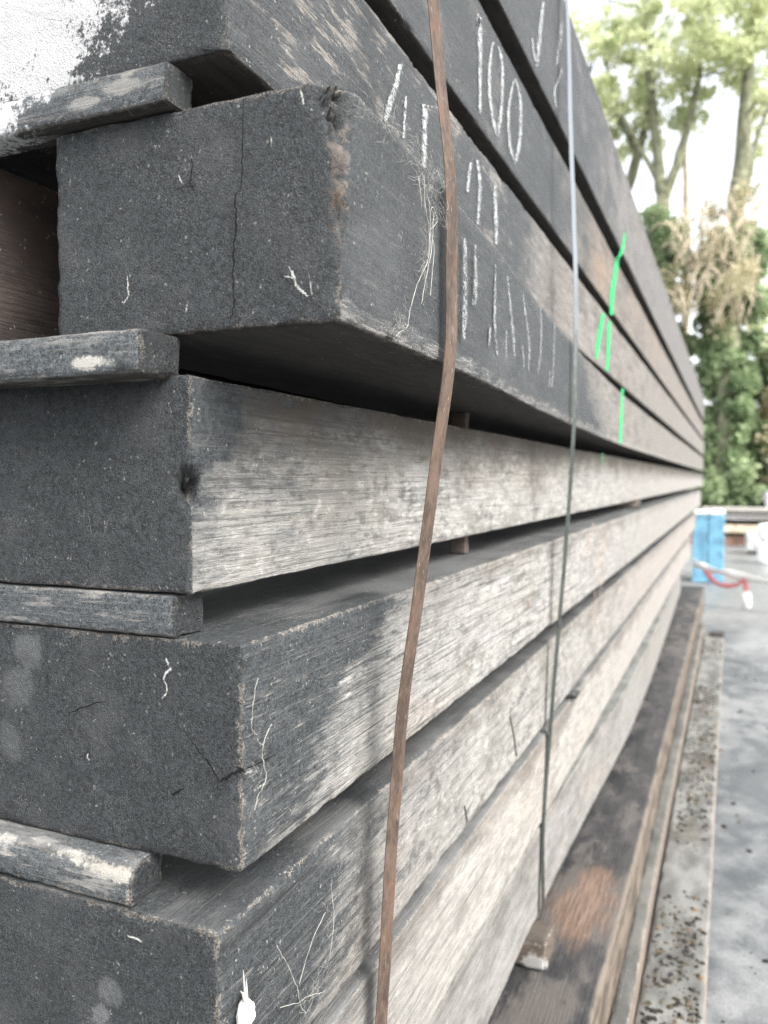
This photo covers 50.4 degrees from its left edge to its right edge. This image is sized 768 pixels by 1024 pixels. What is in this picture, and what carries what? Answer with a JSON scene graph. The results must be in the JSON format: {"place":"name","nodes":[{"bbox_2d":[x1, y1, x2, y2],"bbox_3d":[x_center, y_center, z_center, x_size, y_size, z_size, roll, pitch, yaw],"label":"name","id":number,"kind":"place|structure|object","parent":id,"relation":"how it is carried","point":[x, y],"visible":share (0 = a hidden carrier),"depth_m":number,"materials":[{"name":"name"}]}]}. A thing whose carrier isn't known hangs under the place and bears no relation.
{"place":"outdoors","nodes":[
{"label":"outdoors","id":0,"kind":"place"},
{"bbox_2d":[568,0,767,407],"label":"sky","id":1,"kind":"structure","parent":0,"point":[710,163],"materials":[{"name":"white"}]},
{"bbox_2d":[634,536,767,1023],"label":"ground","id":2,"kind":"structure","parent":0,"point":[738,872],"depth_m":3.17,"materials":[{"name":"grey concrete"}]},
{"bbox_2d":[488,585,703,1023],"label":"base timber","id":3,"kind":"object","parent":2,"relation":"on","point":[590,901],"visible":0.4,"depth_m":2.19,"materials":[{"name":"wood"}]},
{"bbox_2d":[514,919,554,969],"bbox_3d":[0.134,0.943,1.874,0.501,0.063,0.100,1,3,23],"label":"bearer block","id":4,"kind":"object","parent":3,"relation":"on","point":[537,949],"depth_m":1.75,"materials":[{"name":"wood"}]},
{"bbox_2d":[429,573,680,1023],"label":"timber beam","id":5,"kind":"structure","parent":4,"relation":"on","point":[475,989],"depth_m":1.94,"materials":[{"name":"grey wood"}]},
{"bbox_2d":[315,537,689,1023],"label":"timber beam","id":6,"kind":"structure","parent":5,"relation":"on","point":[440,920],"depth_m":1.41,"materials":[{"name":"grey wood"}]},
{"bbox_2d":[0,512,695,1023],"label":"timber beam","id":7,"kind":"structure","parent":6,"relation":"on","point":[188,942],"depth_m":0.82,"materials":[{"name":"grey wood"}]},
{"bbox_2d":[0,818,162,906],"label":"spacer lath","id":8,"kind":"object","parent":7,"relation":"on","point":[128,877],"visible":0.88,"depth_m":0.76,"materials":[{"name":"grey wood"}]},
{"bbox_2d":[236,970,255,1023],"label":"spider cocoon","id":9,"kind":"object","parent":7,"relation":"attached to","point":[245,1014],"visible":1,"depth_m":0.71,"materials":[{"name":"fabric"}]},
{"bbox_2d":[276,855,341,1020],"bbox_3d":[-0.073,0.453,0.831,0.006,0.147,0.144,1,3,23],"label":"cobweb","id":10,"kind":"object","parent":7,"relation":"attached to","point":[313,994],"visible":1,"depth_m":0.83,"materials":[{"name":"grey fabric"}]},
{"bbox_2d":[0,490,700,871],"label":"timber beam","id":11,"kind":"structure","parent":7,"relation":"on","point":[140,742],"depth_m":0.80,"materials":[{"name":"grey wood"}]},
{"bbox_2d":[0,581,202,637],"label":"spacer lath","id":12,"kind":"object","parent":11,"relation":"on","point":[169,615],"visible":0.88,"depth_m":0.76,"materials":[{"name":"grey wood"}]},
{"bbox_2d":[0,375,702,594],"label":"timber beam","id":13,"kind":"structure","parent":12,"relation":"on","point":[187,484],"depth_m":0.80,"materials":[{"name":"grey wood"}]},
{"bbox_2d":[0,329,179,388],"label":"spacer lath","id":14,"kind":"object","parent":13,"relation":"on","point":[123,356],"visible":1,"depth_m":0.71,"materials":[{"name":"grey wood"}]},
{"bbox_2d":[0,169,374,410],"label":"timber beam","id":15,"kind":"structure","parent":14,"relation":"on","point":[29,277],"depth_m":0.88,"materials":[{"name":"brown wood"}]},
{"bbox_2d":[0,62,191,156],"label":"spacer lath","id":16,"kind":"object","parent":15,"relation":"on","point":[44,119],"visible":0.88,"depth_m":0.73,"materials":[{"name":"grey wood"}]},
{"bbox_2d":[0,0,703,455],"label":"timber beam","id":17,"kind":"structure","parent":16,"relation":"on","point":[220,50],"depth_m":0.84,"materials":[{"name":"grey wood"}]},
{"bbox_2d":[364,0,703,438],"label":"timber beam","id":18,"kind":"structure","parent":17,"relation":"on","point":[492,110],"depth_m":1.61,"materials":[{"name":"grey wood"}]},
{"bbox_2d":[478,0,704,420],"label":"timber beam","id":19,"kind":"structure","parent":18,"relation":"on","point":[531,36],"depth_m":2.28,"materials":[{"name":"grey wood"}]},
{"bbox_2d":[375,0,457,1023],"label":"steel strap","id":20,"kind":"object","parent":19,"relation":"attached to","point":[431,496],"visible":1,"depth_m":0.91,"materials":[{"name":"brown metal"}]},
{"bbox_2d":[536,0,577,919],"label":"steel strap","id":21,"kind":"object","parent":19,"relation":"attached to","point":[574,247],"visible":0.83,"depth_m":1.88,"materials":[{"name":"grey metal"}]},
{"bbox_2d":[56,83,702,470],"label":"timber beam","id":22,"kind":"structure","parent":14,"relation":"on","point":[274,239],"depth_m":0.74,"materials":[{"name":"black wood"}]},
{"bbox_2d":[354,77,450,344],"bbox_3d":[0.026,-0.266,0.776,0.007,0.228,0.245,1,3,23],"label":"cobweb","id":23,"kind":"object","parent":22,"relation":"attached to","point":[431,240],"visible":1,"depth_m":0.81,"materials":[{"name":"grey fabric"}]},
{"bbox_2d":[451,413,469,428],"bbox_3d":[0.145,-0.172,1.550,0.030,0.033,0.025,1,3,23],"label":"spacer lath","id":24,"kind":"object","parent":13,"relation":"on","point":[461,420],"visible":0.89,"depth_m":1.54,"materials":[{"name":"brown wood"}]},
{"bbox_2d":[250,679,271,810],"bbox_3d":[-0.108,0.207,0.725,0.006,0.123,0.036,1,3,23],"label":"cobweb","id":25,"kind":"object","parent":11,"relation":"attached to","point":[262,750],"visible":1,"depth_m":0.72,"materials":[{"name":"grey fabric"}]},
{"bbox_2d":[450,536,468,553],"bbox_3d":[0.145,0.061,1.559,0.031,0.037,0.025,1,3,23],"label":"spacer lath","id":26,"kind":"object","parent":11,"relation":"on","point":[459,545],"visible":0.93,"depth_m":1.55,"materials":[{"name":"brown wood"}]},
{"bbox_2d":[606,500,640,506],"bbox_3d":[1.195,-0.045,4.221,0.251,0.038,0.100,1,3,23],"label":"spacer lath","id":27,"kind":"object","parent":11,"relation":"on","point":[635,503],"visible":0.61,"depth_m":4.15,"materials":[{"name":"grey wood"}]},
{"bbox_2d":[565,689,579,698],"bbox_3d":[0.432,0.490,2.240,0.200,0.015,0.060,1,3,23],"label":"spacer lath","id":28,"kind":"object","parent":6,"relation":"on","point":[573,694],"visible":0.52,"depth_m":2.18,"materials":[{"name":"grey wood"}]},
{"bbox_2d":[609,623,703,1023],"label":"base timber","id":29,"kind":"object","parent":2,"relation":"on","point":[624,1009],"visible":0.98,"depth_m":2.46,"materials":[{"name":"wood"}]},
{"bbox_2d":[569,0,746,191],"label":"tree","id":30,"kind":"object","parent":2,"relation":"on","point":[595,29],"visible":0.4,"depth_m":28.72,"materials":[{"name":"green plant"}]},
{"bbox_2d":[581,0,754,363],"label":"tree","id":31,"kind":"object","parent":2,"relation":"on","point":[668,63],"visible":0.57,"depth_m":27.67,"materials":[{"name":"green plant"}]},
{"bbox_2d":[634,632,723,1023],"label":"base timber","id":32,"kind":"object","parent":2,"relation":"on","point":[688,868],"visible":0.94,"depth_m":2.58,"materials":[{"name":"grey wood"}]},
{"bbox_2d":[640,640,722,1023],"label":"bark crumbs","id":33,"kind":"object","parent":32,"relation":"on","point":[644,1019],"visible":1,"depth_m":2.24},
{"bbox_2d":[709,631,723,637],"bbox_3d":[2.650,0.989,6.505,0.116,0.049,0.166,1,3,23],"label":"wood offcut","id":34,"kind":"object","parent":32,"relation":"on","point":[715,634],"visible":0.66,"depth_m":6.45,"materials":[{"name":"grey wood"}]},
{"bbox_2d":[645,4,716,333],"bbox_3d":[10.565,-9.251,29.825,2.865,18.662,5.838,1,3,23],"label":"tree","id":35,"kind":"object","parent":2,"relation":"on","point":[685,181],"visible":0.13,"depth_m":29.60,"materials":[{"name":"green plant"}]},
{"bbox_2d":[692,509,724,582],"bbox_3d":[4.057,0.414,10.200,0.372,0.883,0.414,1,3,23],"label":"packed pallet","id":36,"kind":"object","parent":2,"relation":"on","point":[708,532],"visible":0.79,"depth_m":10.02,"materials":[{"name":"blue plastic"}]},
{"bbox_2d":[690,532,744,545],"bbox_3d":[8.192,0.553,15.540,4.442,0.204,0.878,1,3,23],"label":"timber plank","id":37,"kind":"object","parent":2,"relation":"on","point":[735,539],"visible":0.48,"depth_m":15.71,"materials":[{"name":"brown wood"}]},
{"bbox_2d":[678,0,767,509],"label":"tree","id":38,"kind":"object","parent":2,"relation":"on","point":[726,371],"visible":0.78,"depth_m":27.00,"materials":[{"name":"green plant"}]},
{"bbox_2d":[647,179,767,341],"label":"bare shrub","id":39,"kind":"object","parent":38,"relation":"attached to","point":[745,279],"visible":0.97,"depth_m":26.21,"materials":[{"name":"beige plant"}]},
{"bbox_2d":[686,399,760,511],"bbox_3d":[12.063,-1.938,30.176,4.868,5.027,4.783,1,3,23],"label":"leafy shrub","id":40,"kind":"object","parent":2,"relation":"on","point":[751,436],"visible":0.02,"depth_m":28.54,"materials":[{"name":"green plant"}]},
{"bbox_2d":[693,559,767,607],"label":"barrier tape","id":41,"kind":"object","parent":2,"relation":"on","point":[741,578],"visible":1,"depth_m":8.06,"materials":[{"name":"plastic"}]},
{"bbox_2d":[719,646,767,1022],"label":"yard litter","id":42,"kind":"object","parent":2,"relation":"on","point":[750,851],"visible":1,"depth_m":3.04,"materials":[{"name":"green plant"}]},
{"bbox_2d":[730,7,767,415],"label":"tree","id":43,"kind":"object","parent":2,"relation":"on","point":[762,359],"visible":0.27,"depth_m":29.08,"materials":[{"name":"green plant"}]},
{"bbox_2d":[739,418,767,505],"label":"leafy shrub","id":44,"kind":"object","parent":2,"relation":"on","point":[755,450],"visible":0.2,"depth_m":27.70,"materials":[{"name":"green plant"}]},
{"bbox_2d":[750,386,767,487],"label":"dry shrub","id":45,"kind":"object","parent":2,"relation":"on","point":[764,411],"visible":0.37,"depth_m":27.50,"materials":[{"name":"beige plant"}]},
{"bbox_2d":[745,532,759,554],"bbox_3d":[6.406,0.536,13.920,0.450,0.369,0.425,1,3,23],"label":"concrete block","id":46,"kind":"object","parent":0,"point":[752,540],"depth_m":13.81,"materials":[{"name":"white concrete"}]},
{"bbox_2d":[756,523,767,564],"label":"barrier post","id":47,"kind":"object","parent":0,"point":[762,549],"visible":1,"depth_m":12.26,"materials":[{"name":"white plastic"}]},
{"bbox_2d":[759,459,767,506],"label":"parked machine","id":48,"kind":"object","parent":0,"point":[764,503],"visible":0.36,"depth_m":21.54,"materials":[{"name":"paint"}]},
{"bbox_3d":[8.123,0.429,15.508,3.600,0.034,0.350,1,3,23],"label":"pile spacer","id":49,"kind":"object","parent":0,"visible":0},
{"bbox_2d":[724,524,758,532],"bbox_3d":[8.223,0.330,15.477,3.885,0.153,0.953,1,3,23],"label":"timber plank","id":50,"kind":"object","parent":49,"relation":"on","point":[737,528],"depth_m":15.60,"materials":[{"name":"beige wood"}]},
{"bbox_2d":[725,520,767,523],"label":"pile spacer","id":51,"kind":"object","parent":50,"relation":"on","point":[744,522],"depth_m":15.79,"materials":[{"name":"grey wood"}]},
{"bbox_2d":[725,517,767,520],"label":"timber plank","id":52,"kind":"object","parent":51,"relation":"on","point":[745,518],"depth_m":15.59,"materials":[{"name":"grey wood"}]},
{"bbox_2d":[708,513,767,517],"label":"timber plank","id":53,"kind":"object","parent":52,"relation":"on","point":[748,515],"depth_m":15.63,"materials":[{"name":"grey wood"}]},
{"bbox_2d":[696,509,767,513],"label":"timber plank","id":54,"kind":"object","parent":53,"relation":"on","point":[746,512],"visible":0.32,"depth_m":15.56,"materials":[{"name":"grey wood"}]},
{"bbox_2d":[701,507,767,510],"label":"timber plank","id":55,"kind":"object","parent":54,"relation":"on","point":[741,508],"visible":0.84,"depth_m":15.64,"materials":[{"name":"beige wood"}]}
]}

